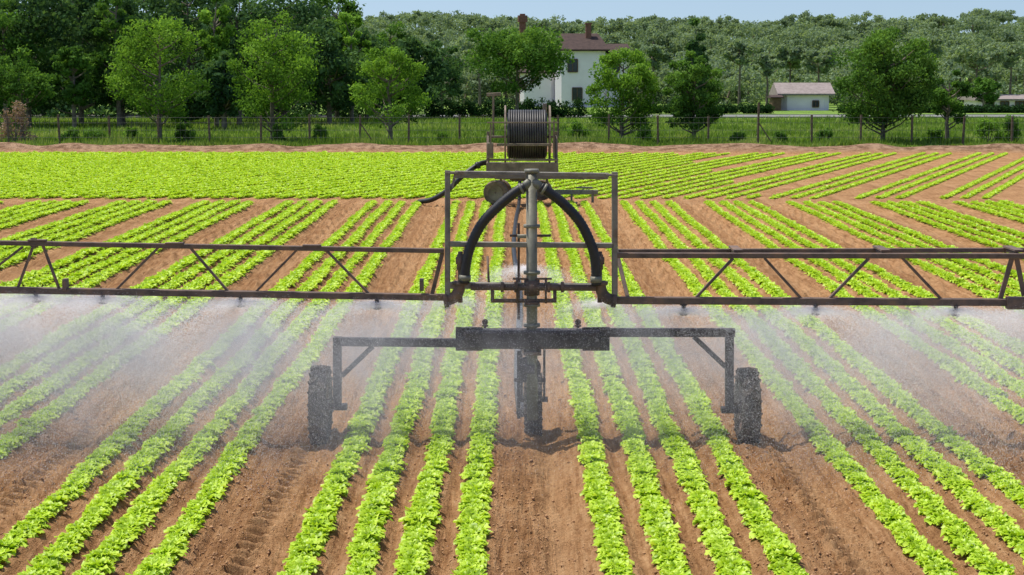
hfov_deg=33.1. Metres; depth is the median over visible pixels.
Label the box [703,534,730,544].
lettuce plant
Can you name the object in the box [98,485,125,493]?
lettuce plant
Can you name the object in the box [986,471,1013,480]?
lettuce plant
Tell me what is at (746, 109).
hedge
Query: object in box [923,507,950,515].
lettuce plant
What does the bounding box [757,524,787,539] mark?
lettuce plant
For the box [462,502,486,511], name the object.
lettuce plant
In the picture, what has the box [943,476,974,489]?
lettuce plant
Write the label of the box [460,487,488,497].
lettuce plant
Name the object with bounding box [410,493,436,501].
lettuce plant
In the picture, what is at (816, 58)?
umbrella pine
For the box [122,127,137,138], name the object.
shrub
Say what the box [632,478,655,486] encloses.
lettuce plant
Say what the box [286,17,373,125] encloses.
dark tree
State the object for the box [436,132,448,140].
shrub
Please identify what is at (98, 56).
leafy tree
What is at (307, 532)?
lettuce plant
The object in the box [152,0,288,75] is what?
dark tree
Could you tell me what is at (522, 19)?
brick chimney
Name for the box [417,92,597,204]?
hose reel trailer
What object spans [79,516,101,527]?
lettuce plant
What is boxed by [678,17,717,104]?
conifer
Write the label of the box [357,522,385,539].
lettuce plant
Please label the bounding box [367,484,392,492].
lettuce plant
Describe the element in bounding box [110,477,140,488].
lettuce plant
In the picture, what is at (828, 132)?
shrub
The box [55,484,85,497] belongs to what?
lettuce plant
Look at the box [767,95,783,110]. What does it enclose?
garden shed
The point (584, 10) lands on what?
sky
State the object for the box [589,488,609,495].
lettuce plant
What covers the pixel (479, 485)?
lettuce plant
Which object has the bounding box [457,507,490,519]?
lettuce plant
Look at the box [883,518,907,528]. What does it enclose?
lettuce plant
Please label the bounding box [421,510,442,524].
lettuce plant
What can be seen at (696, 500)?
lettuce plant
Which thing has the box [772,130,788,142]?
shrub
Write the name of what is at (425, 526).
lettuce plant
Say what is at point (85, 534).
lettuce plant
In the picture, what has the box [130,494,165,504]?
lettuce plant
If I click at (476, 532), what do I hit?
lettuce plant
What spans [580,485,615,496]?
lettuce plant
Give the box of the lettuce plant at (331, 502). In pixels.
[313,500,340,508]
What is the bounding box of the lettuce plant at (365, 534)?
[352,528,383,542]
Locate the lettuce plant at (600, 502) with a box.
[585,498,619,510]
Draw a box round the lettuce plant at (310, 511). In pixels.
[302,506,336,519]
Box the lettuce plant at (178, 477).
[162,472,182,480]
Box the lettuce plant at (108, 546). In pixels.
[96,542,121,552]
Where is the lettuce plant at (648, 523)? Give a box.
[643,518,678,531]
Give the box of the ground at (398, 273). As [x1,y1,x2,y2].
[0,77,1023,574]
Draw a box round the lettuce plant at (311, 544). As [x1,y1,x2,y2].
[288,539,325,553]
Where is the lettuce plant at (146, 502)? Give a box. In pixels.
[133,499,161,513]
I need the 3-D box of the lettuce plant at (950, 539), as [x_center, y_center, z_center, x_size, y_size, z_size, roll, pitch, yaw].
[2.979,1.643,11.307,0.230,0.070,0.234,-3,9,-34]
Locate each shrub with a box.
[0,100,37,141]
[57,127,79,140]
[82,127,106,141]
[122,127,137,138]
[174,121,196,140]
[272,124,288,141]
[311,124,327,138]
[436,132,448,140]
[564,119,590,138]
[634,125,652,140]
[729,131,745,141]
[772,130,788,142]
[816,127,834,139]
[919,127,943,141]
[973,118,1008,141]
[1000,114,1022,142]
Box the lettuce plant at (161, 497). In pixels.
[135,492,166,504]
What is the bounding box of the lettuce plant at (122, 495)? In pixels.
[94,487,127,500]
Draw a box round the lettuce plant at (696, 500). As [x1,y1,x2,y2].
[690,497,720,509]
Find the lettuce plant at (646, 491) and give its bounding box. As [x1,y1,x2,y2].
[633,487,661,497]
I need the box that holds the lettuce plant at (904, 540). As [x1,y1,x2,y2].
[896,532,927,546]
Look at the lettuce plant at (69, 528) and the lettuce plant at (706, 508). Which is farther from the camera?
the lettuce plant at (706, 508)
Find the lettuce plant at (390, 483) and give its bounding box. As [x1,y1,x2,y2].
[364,480,396,493]
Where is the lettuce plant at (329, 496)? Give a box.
[320,493,343,501]
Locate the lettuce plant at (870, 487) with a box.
[856,484,881,492]
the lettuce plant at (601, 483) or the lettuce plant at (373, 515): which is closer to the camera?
the lettuce plant at (373, 515)
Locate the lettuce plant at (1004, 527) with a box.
[992,525,1023,530]
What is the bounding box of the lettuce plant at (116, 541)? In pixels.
[99,536,131,549]
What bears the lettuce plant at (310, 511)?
on the ground at (398, 273)
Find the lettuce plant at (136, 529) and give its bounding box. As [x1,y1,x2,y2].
[111,524,141,534]
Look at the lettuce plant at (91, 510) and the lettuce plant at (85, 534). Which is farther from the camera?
the lettuce plant at (91, 510)
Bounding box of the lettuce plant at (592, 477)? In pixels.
[583,473,610,483]
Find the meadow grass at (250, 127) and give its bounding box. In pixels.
[0,114,1023,146]
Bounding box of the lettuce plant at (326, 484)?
[320,480,346,488]
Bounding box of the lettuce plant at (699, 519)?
[692,512,721,524]
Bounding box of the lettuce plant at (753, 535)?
[749,526,780,542]
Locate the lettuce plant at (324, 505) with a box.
[312,503,337,513]
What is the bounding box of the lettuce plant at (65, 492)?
[51,489,74,499]
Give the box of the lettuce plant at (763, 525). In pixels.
[749,523,779,533]
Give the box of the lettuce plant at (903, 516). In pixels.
[879,510,910,522]
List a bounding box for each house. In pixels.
[518,23,630,106]
[769,83,834,109]
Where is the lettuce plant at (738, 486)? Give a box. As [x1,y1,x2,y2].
[729,484,755,491]
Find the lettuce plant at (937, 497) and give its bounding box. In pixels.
[916,492,943,503]
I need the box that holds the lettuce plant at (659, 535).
[645,532,678,540]
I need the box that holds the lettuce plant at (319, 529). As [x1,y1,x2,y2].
[300,525,330,536]
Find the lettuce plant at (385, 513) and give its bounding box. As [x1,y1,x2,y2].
[365,508,392,520]
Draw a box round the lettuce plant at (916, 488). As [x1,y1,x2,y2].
[909,485,933,493]
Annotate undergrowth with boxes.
[0,55,454,119]
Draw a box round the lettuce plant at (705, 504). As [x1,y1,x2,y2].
[690,501,716,513]
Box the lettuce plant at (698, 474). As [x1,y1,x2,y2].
[679,471,703,477]
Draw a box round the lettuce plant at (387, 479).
[365,475,398,487]
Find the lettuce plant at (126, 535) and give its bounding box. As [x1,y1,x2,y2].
[105,528,137,541]
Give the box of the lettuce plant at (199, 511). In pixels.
[185,506,208,515]
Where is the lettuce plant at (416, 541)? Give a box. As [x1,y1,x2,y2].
[396,539,429,549]
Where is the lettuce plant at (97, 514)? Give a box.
[79,512,103,520]
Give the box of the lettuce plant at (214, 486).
[202,485,225,495]
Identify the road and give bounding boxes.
[0,114,1023,116]
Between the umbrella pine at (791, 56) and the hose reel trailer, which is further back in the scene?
the umbrella pine at (791, 56)
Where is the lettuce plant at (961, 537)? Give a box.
[953,535,982,542]
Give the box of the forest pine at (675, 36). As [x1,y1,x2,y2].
[36,8,1023,105]
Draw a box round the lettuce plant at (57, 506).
[38,501,66,511]
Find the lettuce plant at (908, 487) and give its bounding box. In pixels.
[900,481,928,493]
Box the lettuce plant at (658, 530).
[649,527,679,539]
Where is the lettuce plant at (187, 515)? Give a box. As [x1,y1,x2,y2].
[178,511,204,519]
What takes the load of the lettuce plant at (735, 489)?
on the ground at (398, 273)
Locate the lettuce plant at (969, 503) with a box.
[960,497,986,509]
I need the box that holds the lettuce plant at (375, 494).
[366,489,393,500]
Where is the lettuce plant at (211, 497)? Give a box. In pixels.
[196,491,222,502]
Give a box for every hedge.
[425,97,588,118]
[651,102,774,113]
[836,103,1023,112]
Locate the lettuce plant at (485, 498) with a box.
[460,492,492,505]
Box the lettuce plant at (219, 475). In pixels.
[203,469,232,481]
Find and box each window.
[567,59,577,71]
[572,87,582,100]
[812,100,818,106]
[1000,101,1009,105]
[1015,101,1023,106]
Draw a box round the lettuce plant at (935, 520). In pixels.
[932,514,951,525]
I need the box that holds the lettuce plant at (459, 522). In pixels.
[453,516,483,526]
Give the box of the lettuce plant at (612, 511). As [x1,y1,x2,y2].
[592,510,621,521]
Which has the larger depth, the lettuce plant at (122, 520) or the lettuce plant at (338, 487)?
the lettuce plant at (338, 487)
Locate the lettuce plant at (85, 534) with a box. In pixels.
[68,527,91,538]
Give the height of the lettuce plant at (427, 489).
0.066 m
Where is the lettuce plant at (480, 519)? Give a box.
[464,514,489,524]
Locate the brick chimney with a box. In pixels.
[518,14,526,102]
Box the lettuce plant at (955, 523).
[941,520,970,530]
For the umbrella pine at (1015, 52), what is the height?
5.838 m
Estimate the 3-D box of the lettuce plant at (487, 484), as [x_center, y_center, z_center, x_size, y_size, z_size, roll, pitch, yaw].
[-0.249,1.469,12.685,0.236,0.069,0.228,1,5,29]
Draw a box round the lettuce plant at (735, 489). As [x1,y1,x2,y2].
[729,485,751,495]
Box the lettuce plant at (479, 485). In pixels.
[460,482,491,495]
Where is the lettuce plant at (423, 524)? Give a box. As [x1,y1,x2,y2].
[405,520,435,529]
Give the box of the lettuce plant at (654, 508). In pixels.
[639,504,675,516]
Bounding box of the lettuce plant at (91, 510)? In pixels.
[81,506,110,518]
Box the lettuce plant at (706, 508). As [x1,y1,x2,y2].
[696,505,721,513]
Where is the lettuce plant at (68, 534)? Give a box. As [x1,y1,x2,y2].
[54,530,81,540]
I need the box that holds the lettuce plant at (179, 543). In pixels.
[158,537,188,549]
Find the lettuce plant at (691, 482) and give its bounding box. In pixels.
[681,477,707,485]
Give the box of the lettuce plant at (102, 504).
[85,499,112,511]
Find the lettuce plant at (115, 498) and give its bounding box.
[97,491,120,502]
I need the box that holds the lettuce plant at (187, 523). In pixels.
[176,521,199,533]
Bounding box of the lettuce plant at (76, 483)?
[60,479,85,489]
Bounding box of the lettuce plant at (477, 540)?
[455,535,487,549]
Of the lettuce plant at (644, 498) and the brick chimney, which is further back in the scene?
the brick chimney
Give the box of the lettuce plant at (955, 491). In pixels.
[951,485,977,493]
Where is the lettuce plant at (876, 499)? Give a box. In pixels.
[869,497,898,509]
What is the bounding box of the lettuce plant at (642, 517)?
[637,509,671,522]
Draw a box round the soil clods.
[0,317,1023,574]
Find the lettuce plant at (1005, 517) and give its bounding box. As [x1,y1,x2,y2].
[982,511,1016,526]
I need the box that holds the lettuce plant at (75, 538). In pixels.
[55,534,84,543]
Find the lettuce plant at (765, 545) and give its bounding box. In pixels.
[762,539,796,548]
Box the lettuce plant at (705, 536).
[697,529,733,541]
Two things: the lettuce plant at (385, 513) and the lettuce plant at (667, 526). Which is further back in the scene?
the lettuce plant at (385, 513)
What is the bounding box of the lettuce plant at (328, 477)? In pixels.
[324,473,348,482]
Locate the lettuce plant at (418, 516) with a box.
[398,509,433,526]
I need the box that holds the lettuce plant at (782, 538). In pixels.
[761,535,788,544]
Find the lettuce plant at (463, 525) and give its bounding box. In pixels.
[458,522,484,530]
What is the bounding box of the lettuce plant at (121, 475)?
[108,471,139,482]
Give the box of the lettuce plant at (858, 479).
[849,475,875,484]
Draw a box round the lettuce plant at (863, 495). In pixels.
[859,490,883,499]
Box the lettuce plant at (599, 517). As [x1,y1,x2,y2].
[591,513,619,522]
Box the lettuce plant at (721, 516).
[696,510,725,521]
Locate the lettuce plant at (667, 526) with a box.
[644,521,680,535]
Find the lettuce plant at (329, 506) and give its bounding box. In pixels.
[313,504,336,513]
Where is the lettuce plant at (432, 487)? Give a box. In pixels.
[416,483,441,492]
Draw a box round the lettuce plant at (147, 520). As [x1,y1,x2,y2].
[127,514,154,527]
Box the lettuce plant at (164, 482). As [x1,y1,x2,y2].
[147,478,177,492]
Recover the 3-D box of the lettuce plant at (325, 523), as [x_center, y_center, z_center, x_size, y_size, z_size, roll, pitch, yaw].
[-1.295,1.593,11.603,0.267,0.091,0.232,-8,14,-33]
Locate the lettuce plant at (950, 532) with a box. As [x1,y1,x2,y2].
[940,525,976,540]
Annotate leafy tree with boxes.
[0,0,51,123]
[49,45,95,127]
[88,0,148,126]
[196,0,236,126]
[304,0,360,116]
[332,11,377,121]
[371,20,406,46]
[424,39,464,108]
[968,76,1002,105]
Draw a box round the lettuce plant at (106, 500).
[90,496,116,508]
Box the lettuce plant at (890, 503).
[874,500,904,509]
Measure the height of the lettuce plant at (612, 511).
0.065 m
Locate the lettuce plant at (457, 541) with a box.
[453,534,487,545]
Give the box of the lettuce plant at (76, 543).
[53,539,83,549]
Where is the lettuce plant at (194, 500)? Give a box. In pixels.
[187,496,213,506]
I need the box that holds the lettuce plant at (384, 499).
[364,495,388,506]
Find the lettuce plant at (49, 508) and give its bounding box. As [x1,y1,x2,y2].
[27,505,56,515]
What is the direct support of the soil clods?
on the ground at (398, 273)
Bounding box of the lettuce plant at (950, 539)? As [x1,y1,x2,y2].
[948,532,978,542]
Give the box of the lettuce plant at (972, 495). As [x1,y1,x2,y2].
[959,492,982,502]
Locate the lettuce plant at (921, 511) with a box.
[918,504,946,514]
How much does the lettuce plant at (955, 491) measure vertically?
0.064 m
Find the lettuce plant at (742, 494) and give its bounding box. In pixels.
[733,487,767,500]
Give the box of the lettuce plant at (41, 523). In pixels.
[30,516,50,528]
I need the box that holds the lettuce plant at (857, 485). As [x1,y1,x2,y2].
[851,481,876,490]
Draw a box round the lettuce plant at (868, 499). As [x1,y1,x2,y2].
[863,494,886,506]
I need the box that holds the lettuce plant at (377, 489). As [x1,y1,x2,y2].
[362,488,395,500]
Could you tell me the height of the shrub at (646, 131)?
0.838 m
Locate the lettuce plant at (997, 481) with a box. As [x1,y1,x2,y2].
[991,476,1019,484]
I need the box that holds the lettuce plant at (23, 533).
[3,525,34,538]
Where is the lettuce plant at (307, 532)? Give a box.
[295,528,329,541]
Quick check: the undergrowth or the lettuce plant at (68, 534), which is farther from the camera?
the undergrowth
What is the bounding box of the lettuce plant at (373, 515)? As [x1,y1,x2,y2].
[357,512,386,522]
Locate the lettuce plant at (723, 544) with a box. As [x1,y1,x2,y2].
[707,539,741,555]
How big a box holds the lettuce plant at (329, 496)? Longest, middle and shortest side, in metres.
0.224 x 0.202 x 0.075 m
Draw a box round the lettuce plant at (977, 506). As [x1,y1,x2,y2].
[972,502,1001,515]
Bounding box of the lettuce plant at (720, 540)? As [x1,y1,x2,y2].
[705,535,733,546]
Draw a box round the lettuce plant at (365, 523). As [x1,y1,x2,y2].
[353,517,385,529]
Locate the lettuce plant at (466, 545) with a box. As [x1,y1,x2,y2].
[455,542,486,552]
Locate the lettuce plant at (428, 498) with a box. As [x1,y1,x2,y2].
[411,497,437,503]
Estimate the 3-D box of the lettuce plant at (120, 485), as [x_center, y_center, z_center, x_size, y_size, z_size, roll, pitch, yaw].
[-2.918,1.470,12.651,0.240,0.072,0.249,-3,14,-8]
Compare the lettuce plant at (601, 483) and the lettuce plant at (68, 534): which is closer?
the lettuce plant at (68, 534)
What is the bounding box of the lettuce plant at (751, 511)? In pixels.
[745,508,769,515]
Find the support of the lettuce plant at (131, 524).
on the ground at (398, 273)
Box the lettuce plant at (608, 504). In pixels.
[588,500,623,516]
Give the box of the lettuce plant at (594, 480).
[584,477,609,484]
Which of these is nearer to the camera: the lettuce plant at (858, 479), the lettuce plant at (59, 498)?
the lettuce plant at (59, 498)
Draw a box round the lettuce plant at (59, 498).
[43,493,69,502]
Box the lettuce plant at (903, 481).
[896,477,918,487]
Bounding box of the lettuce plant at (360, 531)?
[354,527,384,537]
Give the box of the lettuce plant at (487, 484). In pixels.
[469,481,491,489]
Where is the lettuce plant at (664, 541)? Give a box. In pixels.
[648,535,684,549]
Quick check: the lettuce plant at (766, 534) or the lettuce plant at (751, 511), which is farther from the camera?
the lettuce plant at (751, 511)
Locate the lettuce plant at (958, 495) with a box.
[954,489,979,499]
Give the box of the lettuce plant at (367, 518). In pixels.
[358,516,382,523]
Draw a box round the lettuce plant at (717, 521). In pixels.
[701,519,727,530]
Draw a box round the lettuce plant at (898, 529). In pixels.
[891,524,918,534]
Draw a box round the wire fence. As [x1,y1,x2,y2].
[0,103,1023,144]
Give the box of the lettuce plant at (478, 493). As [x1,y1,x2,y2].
[462,488,482,497]
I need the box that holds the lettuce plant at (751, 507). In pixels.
[740,503,771,516]
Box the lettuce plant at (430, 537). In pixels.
[401,531,434,544]
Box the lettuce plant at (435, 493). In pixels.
[412,489,439,500]
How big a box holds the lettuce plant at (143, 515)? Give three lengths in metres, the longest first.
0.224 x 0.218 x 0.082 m
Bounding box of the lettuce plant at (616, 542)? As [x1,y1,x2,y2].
[595,537,627,549]
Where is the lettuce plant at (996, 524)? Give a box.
[991,520,1015,527]
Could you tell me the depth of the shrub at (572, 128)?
74.06 m
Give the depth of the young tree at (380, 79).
73.15 m
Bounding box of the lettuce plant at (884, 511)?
[875,508,899,519]
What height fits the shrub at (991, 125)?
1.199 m
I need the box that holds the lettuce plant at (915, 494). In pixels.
[907,487,935,499]
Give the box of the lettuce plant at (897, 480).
[893,476,916,483]
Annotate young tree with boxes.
[0,54,56,136]
[100,13,211,136]
[224,9,323,138]
[347,46,432,139]
[458,23,574,110]
[585,46,667,136]
[661,50,725,135]
[824,26,943,140]
[929,69,972,139]
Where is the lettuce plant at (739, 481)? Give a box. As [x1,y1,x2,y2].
[725,475,755,488]
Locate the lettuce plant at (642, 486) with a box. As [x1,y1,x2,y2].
[635,482,656,490]
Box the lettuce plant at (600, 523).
[594,518,623,526]
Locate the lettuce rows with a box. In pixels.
[0,150,1023,574]
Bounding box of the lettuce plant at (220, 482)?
[210,479,227,486]
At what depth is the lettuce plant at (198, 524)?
11.68 m
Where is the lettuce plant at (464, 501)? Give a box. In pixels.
[458,497,490,510]
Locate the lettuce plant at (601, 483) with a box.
[583,479,613,488]
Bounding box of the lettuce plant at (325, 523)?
[300,517,336,532]
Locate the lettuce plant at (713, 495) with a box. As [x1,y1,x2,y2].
[690,485,717,501]
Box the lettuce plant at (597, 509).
[589,504,618,515]
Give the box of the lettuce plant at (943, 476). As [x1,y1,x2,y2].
[934,472,960,483]
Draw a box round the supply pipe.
[511,181,523,416]
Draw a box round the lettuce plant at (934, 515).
[924,511,957,524]
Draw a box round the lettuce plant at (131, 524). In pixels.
[114,519,145,533]
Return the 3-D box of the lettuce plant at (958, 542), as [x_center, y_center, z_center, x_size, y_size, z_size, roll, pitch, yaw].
[2.939,1.656,11.115,0.227,0.087,0.253,-7,7,-29]
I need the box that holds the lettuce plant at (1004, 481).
[994,479,1023,488]
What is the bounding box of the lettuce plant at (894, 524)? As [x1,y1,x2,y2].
[889,518,917,530]
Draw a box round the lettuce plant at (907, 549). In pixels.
[901,542,932,553]
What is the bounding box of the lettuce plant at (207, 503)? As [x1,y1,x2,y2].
[189,499,214,508]
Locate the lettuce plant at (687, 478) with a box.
[677,474,707,484]
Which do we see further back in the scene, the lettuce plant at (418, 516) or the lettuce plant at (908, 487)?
the lettuce plant at (908, 487)
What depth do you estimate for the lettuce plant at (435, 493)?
12.41 m
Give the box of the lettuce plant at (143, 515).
[123,508,155,519]
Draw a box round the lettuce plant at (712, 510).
[696,507,720,513]
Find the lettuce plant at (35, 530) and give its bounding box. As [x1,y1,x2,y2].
[17,523,44,536]
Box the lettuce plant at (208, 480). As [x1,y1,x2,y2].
[201,475,227,485]
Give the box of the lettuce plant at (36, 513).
[25,509,54,520]
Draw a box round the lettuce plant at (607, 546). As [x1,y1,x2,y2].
[597,544,629,555]
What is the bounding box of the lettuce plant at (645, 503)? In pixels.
[640,500,666,507]
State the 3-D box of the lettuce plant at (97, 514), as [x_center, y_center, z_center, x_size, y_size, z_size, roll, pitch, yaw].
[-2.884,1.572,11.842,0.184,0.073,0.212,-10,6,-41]
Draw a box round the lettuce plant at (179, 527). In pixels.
[163,521,196,535]
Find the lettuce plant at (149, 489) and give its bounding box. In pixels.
[142,486,168,496]
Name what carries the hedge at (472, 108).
on the ground at (398, 273)
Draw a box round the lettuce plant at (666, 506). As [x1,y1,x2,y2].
[646,503,670,510]
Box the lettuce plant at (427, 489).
[417,488,438,494]
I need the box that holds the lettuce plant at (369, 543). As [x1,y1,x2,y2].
[345,540,378,548]
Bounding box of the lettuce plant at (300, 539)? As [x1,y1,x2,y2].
[290,535,320,545]
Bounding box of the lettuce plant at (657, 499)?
[642,495,670,505]
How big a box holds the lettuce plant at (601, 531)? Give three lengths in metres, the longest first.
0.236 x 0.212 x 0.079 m
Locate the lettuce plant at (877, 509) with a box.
[873,502,901,513]
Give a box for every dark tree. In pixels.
[0,0,81,125]
[6,0,92,115]
[32,0,138,122]
[67,0,172,126]
[88,0,214,90]
[137,0,242,122]
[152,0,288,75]
[152,71,211,126]
[193,0,282,124]
[196,51,249,130]
[232,0,339,119]
[269,0,381,113]
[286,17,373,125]
[333,25,406,120]
[384,35,446,116]
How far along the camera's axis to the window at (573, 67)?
148.73 m
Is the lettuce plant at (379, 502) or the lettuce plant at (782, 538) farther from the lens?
the lettuce plant at (379, 502)
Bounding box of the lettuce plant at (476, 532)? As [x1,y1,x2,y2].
[454,526,485,544]
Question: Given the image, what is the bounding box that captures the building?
[957,94,1023,106]
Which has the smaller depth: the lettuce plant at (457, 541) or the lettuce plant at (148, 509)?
the lettuce plant at (457, 541)
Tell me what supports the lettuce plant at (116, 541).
on the ground at (398, 273)
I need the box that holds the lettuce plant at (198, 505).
[181,503,210,514]
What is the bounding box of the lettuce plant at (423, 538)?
[399,531,433,547]
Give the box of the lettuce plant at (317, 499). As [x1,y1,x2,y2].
[313,496,341,505]
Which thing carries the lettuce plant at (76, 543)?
on the ground at (398, 273)
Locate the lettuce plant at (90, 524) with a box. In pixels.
[67,520,95,529]
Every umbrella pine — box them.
[432,48,471,106]
[455,36,489,105]
[639,44,673,102]
[718,38,765,103]
[751,52,786,104]
[774,44,811,82]
[800,47,837,82]
[899,34,945,80]
[947,44,1008,76]
[982,41,1023,93]
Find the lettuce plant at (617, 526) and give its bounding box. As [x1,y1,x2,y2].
[593,522,625,532]
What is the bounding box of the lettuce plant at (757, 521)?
[746,516,777,527]
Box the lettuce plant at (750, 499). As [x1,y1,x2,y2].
[738,496,765,505]
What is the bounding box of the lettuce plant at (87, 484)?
[70,477,90,487]
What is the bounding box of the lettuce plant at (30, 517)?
[22,513,51,521]
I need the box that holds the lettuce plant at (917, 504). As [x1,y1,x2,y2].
[913,499,933,506]
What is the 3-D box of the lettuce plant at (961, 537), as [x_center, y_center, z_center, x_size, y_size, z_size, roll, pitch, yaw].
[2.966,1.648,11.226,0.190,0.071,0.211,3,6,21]
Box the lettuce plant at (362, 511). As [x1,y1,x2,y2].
[356,503,388,516]
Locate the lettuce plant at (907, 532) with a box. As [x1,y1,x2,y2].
[894,529,920,539]
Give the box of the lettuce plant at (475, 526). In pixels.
[457,523,492,535]
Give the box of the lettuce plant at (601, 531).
[593,526,625,537]
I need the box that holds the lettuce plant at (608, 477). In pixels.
[585,471,613,481]
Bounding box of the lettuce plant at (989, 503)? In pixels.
[969,500,1002,512]
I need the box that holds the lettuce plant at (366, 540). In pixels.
[349,537,379,546]
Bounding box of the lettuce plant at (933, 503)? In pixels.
[918,499,944,507]
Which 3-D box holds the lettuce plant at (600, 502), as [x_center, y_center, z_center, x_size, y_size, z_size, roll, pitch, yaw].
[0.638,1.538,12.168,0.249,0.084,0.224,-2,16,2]
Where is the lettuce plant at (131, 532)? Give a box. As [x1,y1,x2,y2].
[111,529,137,538]
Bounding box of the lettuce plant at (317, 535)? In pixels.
[296,531,325,546]
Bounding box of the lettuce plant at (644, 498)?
[639,495,663,503]
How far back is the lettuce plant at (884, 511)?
11.91 m
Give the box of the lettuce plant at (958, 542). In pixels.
[950,535,988,554]
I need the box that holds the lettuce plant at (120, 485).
[98,480,130,491]
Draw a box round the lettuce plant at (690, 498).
[684,493,709,504]
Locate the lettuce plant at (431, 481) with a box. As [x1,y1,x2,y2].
[417,477,442,485]
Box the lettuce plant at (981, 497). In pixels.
[965,496,989,501]
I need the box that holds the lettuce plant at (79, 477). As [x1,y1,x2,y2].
[66,474,91,482]
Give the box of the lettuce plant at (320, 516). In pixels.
[301,512,334,525]
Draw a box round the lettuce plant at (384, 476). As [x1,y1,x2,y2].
[376,473,399,482]
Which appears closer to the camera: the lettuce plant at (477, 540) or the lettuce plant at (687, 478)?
the lettuce plant at (477, 540)
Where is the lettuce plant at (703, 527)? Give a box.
[697,519,730,534]
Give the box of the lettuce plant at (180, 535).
[162,530,189,540]
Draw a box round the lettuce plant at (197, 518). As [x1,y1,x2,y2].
[177,516,205,523]
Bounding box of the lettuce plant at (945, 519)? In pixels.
[936,515,966,525]
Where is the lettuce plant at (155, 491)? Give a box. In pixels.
[143,488,169,497]
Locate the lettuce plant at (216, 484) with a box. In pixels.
[199,481,225,491]
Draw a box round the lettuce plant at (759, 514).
[741,508,772,524]
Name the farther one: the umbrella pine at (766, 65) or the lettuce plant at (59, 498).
the umbrella pine at (766, 65)
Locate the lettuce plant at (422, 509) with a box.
[405,504,438,515]
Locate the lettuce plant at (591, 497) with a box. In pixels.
[583,490,617,502]
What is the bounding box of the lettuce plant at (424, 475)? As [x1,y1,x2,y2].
[417,471,442,482]
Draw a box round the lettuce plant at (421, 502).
[408,498,441,510]
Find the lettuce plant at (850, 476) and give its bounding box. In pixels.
[846,472,868,482]
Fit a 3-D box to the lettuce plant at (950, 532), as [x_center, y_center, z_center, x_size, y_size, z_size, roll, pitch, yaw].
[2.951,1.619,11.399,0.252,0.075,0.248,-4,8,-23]
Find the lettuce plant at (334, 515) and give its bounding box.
[305,510,336,521]
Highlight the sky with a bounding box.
[19,0,1023,51]
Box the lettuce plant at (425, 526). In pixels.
[403,523,435,533]
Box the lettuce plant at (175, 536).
[161,534,189,545]
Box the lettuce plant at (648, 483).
[637,480,660,488]
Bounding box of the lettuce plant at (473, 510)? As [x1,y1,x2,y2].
[460,507,484,514]
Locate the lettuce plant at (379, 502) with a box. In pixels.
[355,495,392,511]
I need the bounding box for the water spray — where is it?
[0,263,1023,544]
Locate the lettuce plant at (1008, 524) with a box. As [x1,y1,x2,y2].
[995,523,1014,532]
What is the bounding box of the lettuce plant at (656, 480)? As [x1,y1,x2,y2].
[632,475,658,485]
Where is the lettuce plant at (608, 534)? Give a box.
[592,529,624,545]
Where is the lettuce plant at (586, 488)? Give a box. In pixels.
[582,483,601,491]
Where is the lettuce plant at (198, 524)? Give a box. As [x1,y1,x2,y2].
[171,519,203,529]
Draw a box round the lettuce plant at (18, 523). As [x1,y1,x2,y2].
[11,519,37,530]
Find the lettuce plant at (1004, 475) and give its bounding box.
[988,472,1014,481]
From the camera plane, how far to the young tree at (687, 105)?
74.14 m
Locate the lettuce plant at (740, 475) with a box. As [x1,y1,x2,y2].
[725,472,748,478]
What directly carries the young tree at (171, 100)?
on the ground at (398, 273)
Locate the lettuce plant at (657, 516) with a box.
[640,512,672,525]
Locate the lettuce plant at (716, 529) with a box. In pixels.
[703,528,729,534]
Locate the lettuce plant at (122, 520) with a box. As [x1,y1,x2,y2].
[112,515,144,528]
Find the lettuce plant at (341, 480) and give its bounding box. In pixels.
[325,473,352,486]
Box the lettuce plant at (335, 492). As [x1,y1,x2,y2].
[317,489,342,496]
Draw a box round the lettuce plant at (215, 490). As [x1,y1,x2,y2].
[196,487,224,495]
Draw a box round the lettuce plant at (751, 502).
[736,499,772,514]
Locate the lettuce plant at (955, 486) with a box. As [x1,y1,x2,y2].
[950,482,971,489]
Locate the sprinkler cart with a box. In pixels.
[0,169,1023,445]
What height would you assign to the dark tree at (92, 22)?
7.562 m
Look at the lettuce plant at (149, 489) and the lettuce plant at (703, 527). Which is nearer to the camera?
the lettuce plant at (703, 527)
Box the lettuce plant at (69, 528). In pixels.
[65,523,91,533]
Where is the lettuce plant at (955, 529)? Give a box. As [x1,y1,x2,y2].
[945,524,973,535]
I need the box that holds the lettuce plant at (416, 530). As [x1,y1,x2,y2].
[401,528,436,539]
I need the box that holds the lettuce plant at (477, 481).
[460,478,491,489]
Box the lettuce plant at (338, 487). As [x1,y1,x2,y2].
[323,483,347,496]
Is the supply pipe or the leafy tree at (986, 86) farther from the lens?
the leafy tree at (986, 86)
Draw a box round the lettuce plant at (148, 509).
[119,503,158,519]
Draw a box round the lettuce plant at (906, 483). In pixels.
[902,481,924,486]
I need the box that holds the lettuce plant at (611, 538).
[598,535,626,546]
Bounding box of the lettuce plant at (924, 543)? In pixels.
[905,539,931,547]
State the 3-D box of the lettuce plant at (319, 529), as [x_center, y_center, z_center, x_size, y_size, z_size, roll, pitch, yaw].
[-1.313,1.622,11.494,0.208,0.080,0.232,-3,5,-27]
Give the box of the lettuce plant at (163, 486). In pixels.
[151,483,173,494]
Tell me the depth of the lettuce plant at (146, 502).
12.14 m
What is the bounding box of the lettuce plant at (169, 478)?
[150,474,176,483]
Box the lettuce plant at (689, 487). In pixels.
[683,482,708,494]
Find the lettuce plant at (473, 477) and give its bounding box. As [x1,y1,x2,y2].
[465,475,492,482]
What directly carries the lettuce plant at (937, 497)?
on the ground at (398, 273)
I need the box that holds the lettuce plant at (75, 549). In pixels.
[49,541,79,552]
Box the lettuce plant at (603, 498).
[588,492,618,505]
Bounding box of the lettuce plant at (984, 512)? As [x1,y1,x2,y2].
[975,507,1002,517]

